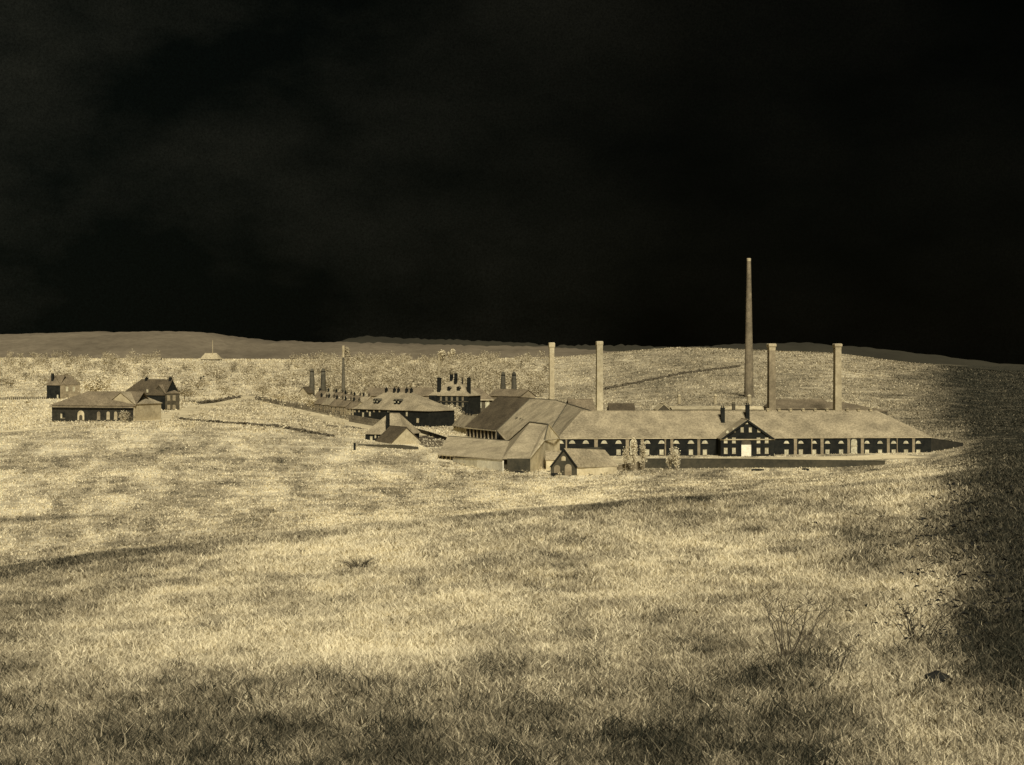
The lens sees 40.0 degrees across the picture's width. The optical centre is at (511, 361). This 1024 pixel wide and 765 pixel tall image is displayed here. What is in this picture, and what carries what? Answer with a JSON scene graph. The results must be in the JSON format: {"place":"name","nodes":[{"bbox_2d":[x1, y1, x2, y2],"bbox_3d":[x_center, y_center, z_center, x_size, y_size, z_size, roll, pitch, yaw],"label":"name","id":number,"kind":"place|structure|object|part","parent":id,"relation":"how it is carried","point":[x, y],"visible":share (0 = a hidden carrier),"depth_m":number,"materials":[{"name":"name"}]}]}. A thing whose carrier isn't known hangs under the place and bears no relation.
{"place":"outdoors","nodes":[
{"label":"outdoors","id":0,"kind":"place"},
{"bbox_2d":[0,420,167,432],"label":"track","id":1,"kind":"structure","parent":0,"point":[68,426],"depth_m":580.06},
{"bbox_2d":[161,396,424,435],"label":"track","id":2,"kind":"structure","parent":0,"point":[184,411],"depth_m":745.28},
{"bbox_2d":[0,331,616,359],"bbox_3d":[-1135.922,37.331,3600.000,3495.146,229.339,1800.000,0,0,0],"label":"hill","id":3,"kind":"structure","parent":0,"point":[180,344],"depth_m":3313.46,"materials":[{"name":"brown plant"}]},
{"bbox_2d":[419,435,444,446],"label":"lane","id":4,"kind":"structure","parent":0,"point":[427,437],"depth_m":555.40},
{"bbox_2d":[0,347,1023,764],"bbox_3d":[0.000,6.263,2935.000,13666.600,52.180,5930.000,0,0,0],"label":"ground","id":5,"kind":"structure","parent":0,"point":[340,441],"depth_m":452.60,"materials":[{"name":"beige plant"}]},
{"bbox_2d":[0,396,46,399],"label":"field fence","id":6,"kind":"object","parent":5,"relation":"on","point":[11,398],"visible":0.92,"depth_m":933.94,"materials":[{"name":"beige wood"}]},
{"bbox_2d":[46,374,65,398],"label":"narrow farmhouse","id":7,"kind":"object","parent":5,"relation":"on","point":[53,387],"visible":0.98,"depth_m":941.44,"materials":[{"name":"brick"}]},
{"bbox_2d":[56,368,76,380],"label":"pale tree","id":8,"kind":"object","parent":5,"relation":"on","point":[66,373],"visible":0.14,"depth_m":1007.88,"materials":[{"name":"beige plant"}]},
{"bbox_2d":[55,375,80,398],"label":"grey farmhouse","id":9,"kind":"object","parent":5,"relation":"on","point":[69,385],"visible":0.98,"depth_m":945.03,"materials":[{"name":"brick"}]},
{"bbox_2d":[76,373,117,392],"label":"pale tree","id":10,"kind":"object","parent":5,"relation":"on","point":[95,384],"visible":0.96,"depth_m":898.98,"materials":[{"name":"beige plant"}]},
{"bbox_2d":[49,391,147,421],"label":"long barn","id":11,"kind":"structure","parent":5,"relation":"on","point":[94,405],"depth_m":621.36,"materials":[{"name":"brick"}]},
{"bbox_2d":[118,410,129,421],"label":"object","id":12,"kind":"object","parent":5,"relation":"on","point":[124,415],"visible":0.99,"depth_m":606.47,"materials":[{"name":"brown plant"}]},
{"bbox_2d":[111,391,161,420],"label":"barn wing","id":13,"kind":"structure","parent":5,"relation":"on","point":[147,409],"depth_m":621.48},
{"bbox_2d":[126,376,178,409],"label":"slate farmhouse","id":14,"kind":"object","parent":5,"relation":"on","point":[147,386],"visible":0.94,"depth_m":757.16,"materials":[{"name":"brick"}]},
{"bbox_2d":[156,384,179,409],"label":"two storey house","id":15,"kind":"structure","parent":5,"relation":"on","point":[172,400],"depth_m":754.51,"materials":[{"name":"brick"}]},
{"bbox_2d":[177,385,198,401],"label":"pale tree","id":16,"kind":"object","parent":5,"relation":"on","point":[183,390],"visible":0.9,"depth_m":878.00,"materials":[{"name":"beige plant"}]},
{"bbox_2d":[200,353,221,360],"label":"ridge barn","id":17,"kind":"structure","parent":5,"relation":"on","point":[215,356],"depth_m":1739.47,"materials":[{"name":"brick"}]},
{"bbox_2d":[197,395,240,403],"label":"hedge","id":18,"kind":"object","parent":5,"relation":"on","point":[218,400],"visible":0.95,"depth_m":889.80,"materials":[{"name":"brown plant"}]},
{"bbox_2d":[215,384,235,393],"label":"pale tree","id":19,"kind":"object","parent":5,"relation":"on","point":[223,387],"visible":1,"depth_m":997.73,"materials":[{"name":"beige plant"}]},
{"bbox_2d":[179,417,275,426],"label":"hedge","id":20,"kind":"object","parent":5,"relation":"on","point":[238,422],"visible":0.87,"depth_m":616.53,"materials":[{"name":"plant"}]},
{"bbox_2d":[252,382,277,397],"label":"pale tree","id":21,"kind":"object","parent":5,"relation":"on","point":[257,387],"visible":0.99,"depth_m":957.55,"materials":[{"name":"beige plant"}]},
{"bbox_2d":[0,350,548,395],"bbox_3d":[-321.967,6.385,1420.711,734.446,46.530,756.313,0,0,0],"label":"distant wood","id":22,"kind":"object","parent":5,"relation":"on","point":[407,378],"visible":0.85,"depth_m":1355.12,"materials":[{"name":"beige plant"}]},
{"bbox_2d":[269,387,289,400],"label":"pale tree","id":23,"kind":"object","parent":5,"relation":"on","point":[280,395],"visible":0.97,"depth_m":898.34,"materials":[{"name":"beige plant"}]},
{"bbox_2d":[284,390,305,403],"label":"pale tree","id":24,"kind":"object","parent":5,"relation":"on","point":[292,397],"visible":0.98,"depth_m":877.78,"materials":[{"name":"beige plant"}]},
{"bbox_2d":[255,395,348,419],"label":"field fence","id":25,"kind":"object","parent":5,"relation":"on","point":[288,404],"visible":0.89,"depth_m":806.89,"materials":[{"name":"brown wood"}]},
{"bbox_2d":[275,424,334,436],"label":"hedge","id":26,"kind":"object","parent":5,"relation":"on","point":[304,430],"visible":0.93,"depth_m":571.41,"materials":[{"name":"plant"}]},
{"bbox_2d":[299,387,313,400],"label":"gabled cottage","id":27,"kind":"structure","parent":5,"relation":"on","point":[305,391],"depth_m":929.50,"materials":[{"name":"stone"}]},
{"bbox_2d":[301,394,318,407],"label":"pale tree","id":28,"kind":"object","parent":5,"relation":"on","point":[308,401],"visible":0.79,"depth_m":817.81,"materials":[{"name":"beige plant"}]},
{"bbox_2d":[309,369,314,395],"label":"kiln stack","id":29,"kind":"object","parent":5,"relation":"on","point":[311,383],"visible":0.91,"depth_m":943.69,"materials":[{"name":"brick"}]},
{"bbox_2d":[314,393,327,410],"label":"village house","id":30,"kind":"structure","parent":5,"relation":"on","point":[319,401],"depth_m":790.95,"materials":[{"name":"brick"}]},
{"bbox_2d":[315,387,326,400],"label":"village house","id":31,"kind":"structure","parent":5,"relation":"on","point":[317,394],"depth_m":901.81,"materials":[{"name":"brown stone"}]},
{"bbox_2d":[321,369,325,390],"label":"kiln stack","id":32,"kind":"object","parent":5,"relation":"on","point":[323,381],"visible":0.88,"depth_m":938.61,"materials":[{"name":"brick"}]},
{"bbox_2d":[321,393,335,412],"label":"village house","id":33,"kind":"structure","parent":5,"relation":"on","point":[327,402],"depth_m":780.43,"materials":[{"name":"brick"}]},
{"bbox_2d":[323,388,334,396],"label":"village house","id":34,"kind":"structure","parent":5,"relation":"on","point":[330,392],"depth_m":892.07,"materials":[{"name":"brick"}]},
{"bbox_2d":[329,395,344,412],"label":"village house","id":35,"kind":"structure","parent":5,"relation":"on","point":[335,403],"depth_m":770.54,"materials":[{"name":"brick"}]},
{"bbox_2d":[331,389,344,397],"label":"village house","id":36,"kind":"structure","parent":5,"relation":"on","point":[339,394],"depth_m":881.14,"materials":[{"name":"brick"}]},
{"bbox_2d":[342,346,344,392],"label":"thin chimney","id":37,"kind":"object","parent":5,"relation":"on","point":[343,370],"visible":0.76,"depth_m":959.22,"materials":[{"name":"brick"}]},
{"bbox_2d":[337,396,352,415],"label":"village house","id":38,"kind":"structure","parent":5,"relation":"on","point":[344,404],"depth_m":758.40,"materials":[{"name":"brick"}]},
{"bbox_2d":[344,347,349,366],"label":"skyline tree","id":39,"kind":"object","parent":5,"relation":"on","point":[347,353],"visible":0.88,"depth_m":1598.96,"materials":[{"name":"beige plant"}]},
{"bbox_2d":[341,390,352,398],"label":"village house","id":40,"kind":"structure","parent":5,"relation":"on","point":[348,395],"depth_m":871.37,"materials":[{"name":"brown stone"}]},
{"bbox_2d":[346,397,361,414],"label":"village house","id":41,"kind":"structure","parent":5,"relation":"on","point":[350,406],"depth_m":747.55,"materials":[{"name":"brown stone"}]},
{"bbox_2d":[352,392,361,400],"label":"village house","id":42,"kind":"structure","parent":5,"relation":"on","point":[357,396],"depth_m":860.62,"materials":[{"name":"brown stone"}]},
{"bbox_2d":[333,555,384,570],"bbox_3d":[-6.013,8.058,56.004,2.095,0.772,2.478,0,0,0],"label":"dead bush","id":43,"kind":"object","parent":5,"relation":"on","point":[356,564],"visible":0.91,"depth_m":55.83,"materials":[{"name":"brown plant"}]},
{"bbox_2d":[349,415,379,425],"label":"wall","id":44,"kind":"structure","parent":5,"relation":"on","point":[361,420],"depth_m":675.80,"materials":[{"name":"grey stone"}]},
{"bbox_2d":[360,392,371,402],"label":"village house","id":45,"kind":"structure","parent":5,"relation":"on","point":[363,398],"depth_m":850.53,"materials":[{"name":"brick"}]},
{"bbox_2d":[358,444,418,448],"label":"cottage yard wall","id":46,"kind":"structure","parent":5,"relation":"on","point":[394,446],"depth_m":506.28,"materials":[{"name":"stone"}]},
{"bbox_2d":[364,411,420,439],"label":"cottage","id":47,"kind":"structure","parent":5,"relation":"on","point":[378,429],"depth_m":552.11,"materials":[{"name":"brick"}]},
{"bbox_2d":[375,425,421,443],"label":"tent roofed wing","id":48,"kind":"structure","parent":5,"relation":"on","point":[391,434],"depth_m":538.68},
{"bbox_2d":[367,388,433,398],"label":"long store","id":49,"kind":"structure","parent":5,"relation":"on","point":[423,392],"depth_m":903.33,"materials":[{"name":"brick"}]},
{"bbox_2d":[352,387,454,426],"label":"terrace","id":50,"kind":"structure","parent":5,"relation":"on","point":[413,409],"depth_m":685.58,"materials":[{"name":"brick"}]},
{"bbox_2d":[165,392,655,476],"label":"meadow scrub","id":51,"kind":"object","parent":5,"relation":"on","point":[452,463],"visible":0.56,"depth_m":608.48,"materials":[{"name":"beige plant"}]},
{"bbox_2d":[417,428,446,439],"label":"lane wall","id":52,"kind":"structure","parent":5,"relation":"on","point":[431,434],"depth_m":589.94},
{"bbox_2d":[438,357,439,377],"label":"faint chimney","id":53,"kind":"object","parent":5,"relation":"on","point":[439,367],"visible":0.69,"depth_m":1149.16,"materials":[{"name":"beige brick"}]},
{"bbox_2d":[437,349,446,363],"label":"skyline tree","id":54,"kind":"object","parent":5,"relation":"on","point":[442,354],"visible":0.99,"depth_m":1697.80,"materials":[{"name":"beige plant"}]},
{"bbox_2d":[447,349,455,360],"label":"skyline tree","id":55,"kind":"object","parent":5,"relation":"on","point":[451,353],"visible":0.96,"depth_m":1688.08,"materials":[{"name":"beige plant"}]},
{"bbox_2d":[445,404,461,414],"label":"garden tree","id":56,"kind":"object","parent":5,"relation":"on","point":[457,410],"visible":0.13,"depth_m":740.39,"materials":[{"name":"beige plant"}]},
{"bbox_2d":[428,372,480,414],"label":"tall house","id":57,"kind":"structure","parent":5,"relation":"on","point":[455,391],"depth_m":821.67,"materials":[{"name":"brick"}]},
{"bbox_2d":[454,412,460,421],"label":"garden tree","id":58,"kind":"object","parent":5,"relation":"on","point":[457,416],"visible":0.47,"depth_m":729.43,"materials":[{"name":"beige plant"}]},
{"bbox_2d":[452,404,476,432],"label":"lodge","id":59,"kind":"structure","parent":5,"relation":"on","point":[462,421],"depth_m":628.32,"materials":[{"name":"stone"}]},
{"bbox_2d":[438,436,507,459],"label":"workshop","id":60,"kind":"structure","parent":5,"relation":"on","point":[452,447],"depth_m":459.11,"materials":[{"name":"stone"}]},
{"bbox_2d":[453,458,503,471],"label":"garden wall","id":61,"kind":"structure","parent":5,"relation":"on","point":[493,465],"depth_m":419.10,"materials":[{"name":"white paint"}]},
{"bbox_2d":[471,388,493,411],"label":"arcaded wing","id":62,"kind":"structure","parent":5,"relation":"on","point":[486,399],"depth_m":838.00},
{"bbox_2d":[464,396,529,439],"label":"drying shed","id":63,"kind":"structure","parent":5,"relation":"on","point":[489,420],"depth_m":582.91,"materials":[{"name":"brick"}]},
{"bbox_2d":[501,372,505,388],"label":"kiln stack","id":64,"kind":"object","parent":5,"relation":"on","point":[503,384],"visible":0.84,"depth_m":898.78,"materials":[{"name":"brick"}]},
{"bbox_2d":[0,629,1023,764],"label":"coarse grass","id":65,"kind":"structure","parent":5,"relation":"on","point":[364,707],"depth_m":15.85,"materials":[{"name":"beige plant"}]},
{"bbox_2d":[0,427,1023,565],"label":"meadow grass","id":66,"kind":"structure","parent":5,"relation":"on","point":[799,480],"depth_m":274.85,"materials":[{"name":"beige plant"}]},
{"bbox_2d":[0,347,1023,440],"bbox_3d":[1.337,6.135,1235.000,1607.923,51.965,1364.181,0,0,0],"label":"hillside scrub","id":67,"kind":"object","parent":5,"relation":"on","point":[973,419],"visible":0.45,"depth_m":1096.40,"materials":[{"name":"beige plant"}]},
{"bbox_2d":[489,389,535,400],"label":"pale gabled store","id":68,"kind":"structure","parent":5,"relation":"on","point":[496,393],"depth_m":871.01,"materials":[{"name":"brick"}]},
{"bbox_2d":[511,372,516,388],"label":"kiln stack","id":69,"kind":"object","parent":5,"relation":"on","point":[514,384],"visible":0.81,"depth_m":893.75,"materials":[{"name":"brick"}]},
{"bbox_2d":[502,421,559,471],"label":"engine house","id":70,"kind":"structure","parent":5,"relation":"on","point":[530,443],"depth_m":423.52,"materials":[{"name":"stone"}]},
{"bbox_2d":[497,398,591,439],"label":"kiln shed","id":71,"kind":"structure","parent":5,"relation":"on","point":[556,415],"depth_m":542.50,"materials":[{"name":"stone"}]},
{"bbox_2d":[548,343,554,398],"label":"square chimney","id":72,"kind":"object","parent":5,"relation":"on","point":[551,346],"visible":0.65,"depth_m":688.85,"materials":[{"name":"beige brick"}]},
{"bbox_2d":[545,451,560,469],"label":"lean to","id":73,"kind":"object","parent":5,"relation":"on","point":[550,457],"visible":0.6,"depth_m":418.65,"materials":[{"name":"stone"}]},
{"bbox_2d":[566,399,596,410],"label":"shed","id":74,"kind":"structure","parent":5,"relation":"on","point":[589,404],"depth_m":565.84,"materials":[{"name":"brick"}]},
{"bbox_2d":[550,447,617,475],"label":"hut","id":75,"kind":"object","parent":5,"relation":"on","point":[585,461],"visible":0.93,"depth_m":393.78,"materials":[{"name":"stone"}]},
{"bbox_2d":[595,341,602,410],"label":"square chimney","id":76,"kind":"object","parent":5,"relation":"on","point":[599,375],"visible":0.77,"depth_m":618.69,"materials":[{"name":"beige brick"}]},
{"bbox_2d":[607,403,635,410],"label":"smoke shed","id":77,"kind":"structure","parent":5,"relation":"on","point":[620,406],"depth_m":593.46,"materials":[{"name":"brick"}]},
{"bbox_2d":[622,446,628,469],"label":"slender tree","id":78,"kind":"object","parent":5,"relation":"on","point":[625,456],"visible":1,"depth_m":411.84,"materials":[{"name":"beige plant"}]},
{"bbox_2d":[617,460,644,470],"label":"wall","id":79,"kind":"structure","parent":5,"relation":"on","point":[637,466],"depth_m":415.78,"materials":[{"name":"stone"}]},
{"bbox_2d":[628,436,637,470],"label":"slender tree","id":80,"kind":"object","parent":5,"relation":"on","point":[633,450],"visible":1,"depth_m":407.97,"materials":[{"name":"beige plant"}]},
{"bbox_2d":[639,440,647,470],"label":"slender tree","id":81,"kind":"object","parent":5,"relation":"on","point":[643,451],"visible":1,"depth_m":413.84,"materials":[{"name":"beige plant"}]},
{"bbox_2d":[653,403,669,410],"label":"dark gable","id":82,"kind":"structure","parent":5,"relation":"on","point":[660,407],"depth_m":600.00,"materials":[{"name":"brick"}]},
{"bbox_2d":[665,454,671,467],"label":"slender tree","id":83,"kind":"object","parent":5,"relation":"on","point":[668,461],"visible":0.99,"depth_m":417.85,"materials":[{"name":"beige plant"}]},
{"bbox_2d":[603,364,739,389],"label":"hedge","id":84,"kind":"object","parent":5,"relation":"on","point":[669,375],"visible":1,"depth_m":1208.09,"materials":[{"name":"brown plant"}]},
{"bbox_2d":[670,447,680,469],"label":"slender tree","id":85,"kind":"object","parent":5,"relation":"on","point":[675,458],"visible":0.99,"depth_m":415.69,"materials":[{"name":"beige plant"}]},
{"bbox_2d":[677,394,680,403],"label":"chimney","id":86,"kind":"object","parent":5,"relation":"on","point":[679,399],"visible":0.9,"depth_m":884.10,"materials":[{"name":"beige brick"}]},
{"bbox_2d":[669,406,763,410],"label":"range","id":87,"kind":"structure","parent":5,"relation":"on","point":[711,407],"depth_m":562.66,"materials":[{"name":"brick"}]},
{"bbox_2d":[558,402,931,455],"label":"factory range","id":88,"kind":"structure","parent":5,"relation":"on","point":[789,430],"depth_m":481.23,"materials":[{"name":"brick"}]},
{"bbox_2d":[616,449,620,454],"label":"window","id":89,"kind":"structure","parent":88,"relation":"in","point":[618,451],"depth_m":475.22,"materials":[{"name":"beige glass"}]},
{"bbox_2d":[659,449,663,454],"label":"window","id":90,"kind":"structure","parent":88,"relation":"in","point":[661,451],"depth_m":476.15,"materials":[{"name":"beige glass"}]},
{"bbox_2d":[784,449,788,454],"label":"window","id":91,"kind":"structure","parent":88,"relation":"in","point":[786,451],"depth_m":478.83,"materials":[{"name":"beige glass"}]},
{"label":"doorway","id":92,"kind":"part","parent":88,"relation":"part of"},
{"bbox_2d":[717,418,774,456],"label":"gatehouse block","id":93,"kind":"structure","parent":5,"relation":"on","point":[743,437],"depth_m":472.02,"materials":[{"name":"brick"}]},
{"bbox_2d":[741,445,750,455],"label":"door","id":94,"kind":"structure","parent":93,"relation":"in","point":[745,449],"depth_m":471.75,"materials":[{"name":"white paint"}]},
{"bbox_2d":[744,258,753,396],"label":"tall chimney","id":95,"kind":"object","parent":5,"relation":"on","point":[748,383],"visible":0.94,"depth_m":948.14,"materials":[{"name":"brick"}]},
{"bbox_2d":[747,394,751,403],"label":"chimney","id":96,"kind":"object","parent":5,"relation":"on","point":[749,398],"visible":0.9,"depth_m":878.73,"materials":[{"name":"beige brick"}]},
{"bbox_2d":[644,458,884,467],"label":"boundary wall","id":97,"kind":"structure","parent":5,"relation":"on","point":[719,463],"depth_m":423.70,"materials":[{"name":"brick"}]},
{"bbox_2d":[766,344,776,409],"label":"square chimney","id":98,"kind":"object","parent":5,"relation":"on","point":[771,376],"visible":0.74,"depth_m":618.60,"materials":[{"name":"brick"}]},
{"bbox_2d":[763,399,832,409],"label":"blackened shed","id":99,"kind":"structure","parent":5,"relation":"on","point":[799,404],"depth_m":646.58,"materials":[{"name":"brick"}]},
{"bbox_2d":[751,578,850,658],"bbox_3d":[4.109,3.850,20.696,1.255,1.301,1.446,0,0,-21],"label":"bare bush","id":100,"kind":"object","parent":5,"relation":"on","point":[781,633],"visible":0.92,"depth_m":20.58,"materials":[{"name":"brown plant"}]},
{"bbox_2d":[812,636,860,673],"bbox_3d":[4.283,3.937,18.558,0.702,0.667,0.736,0,0,18],"label":"bare bush","id":101,"kind":"object","parent":5,"relation":"on","point":[836,661],"visible":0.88,"depth_m":18.50,"materials":[{"name":"brown plant"}]},
{"bbox_2d":[832,344,841,409],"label":"square chimney","id":102,"kind":"object","parent":5,"relation":"on","point":[837,387],"visible":0.77,"depth_m":618.65,"materials":[{"name":"beige brick"}]},
{"bbox_2d":[828,402,887,414],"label":"shed","id":103,"kind":"structure","parent":5,"relation":"on","point":[849,406],"depth_m":659.92,"materials":[{"name":"brick"}]},
{"bbox_2d":[814,470,1023,639],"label":"fallen leaves","id":104,"kind":"object","parent":5,"relation":"on","point":[964,550],"visible":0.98,"depth_m":39.06,"materials":[{"name":"plant"}]},
{"bbox_2d":[872,589,967,645],"bbox_3d":[6.583,4.200,22.586,1.334,0.920,1.455,0,0,-19],"label":"bare bush","id":105,"kind":"object","parent":5,"relation":"on","point":[911,632],"visible":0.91,"depth_m":22.49,"materials":[{"name":"brown plant"}]},
{"bbox_2d":[924,670,951,684],"bbox_3d":[5.394,4.013,17.794,0.336,0.201,0.318,0,0,0],"label":"boulder","id":106,"kind":"object","parent":5,"relation":"on","point":[934,673],"visible":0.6,"depth_m":17.73,"materials":[{"name":"stone"}]},
{"bbox_2d":[931,438,962,451],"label":"yard wall","id":107,"kind":"structure","parent":5,"relation":"on","point":[938,444],"depth_m":488.13,"materials":[{"name":"brick"}]},
{"bbox_2d":[0,0,1023,364],"label":"sky","id":108,"kind":"structure","parent":0,"point":[559,172],"materials":[{"name":"black"}]},
{"bbox_2d":[340,336,1023,365],"bbox_3d":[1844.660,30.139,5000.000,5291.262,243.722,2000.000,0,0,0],"label":"hill","id":109,"kind":"structure","parent":0,"point":[895,355],"depth_m":4755.61,"materials":[{"name":"brown plant"}]},
{"bbox_2d":[612,454,923,462],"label":"track","id":110,"kind":"structure","parent":0,"point":[859,457],"depth_m":460.92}
]}

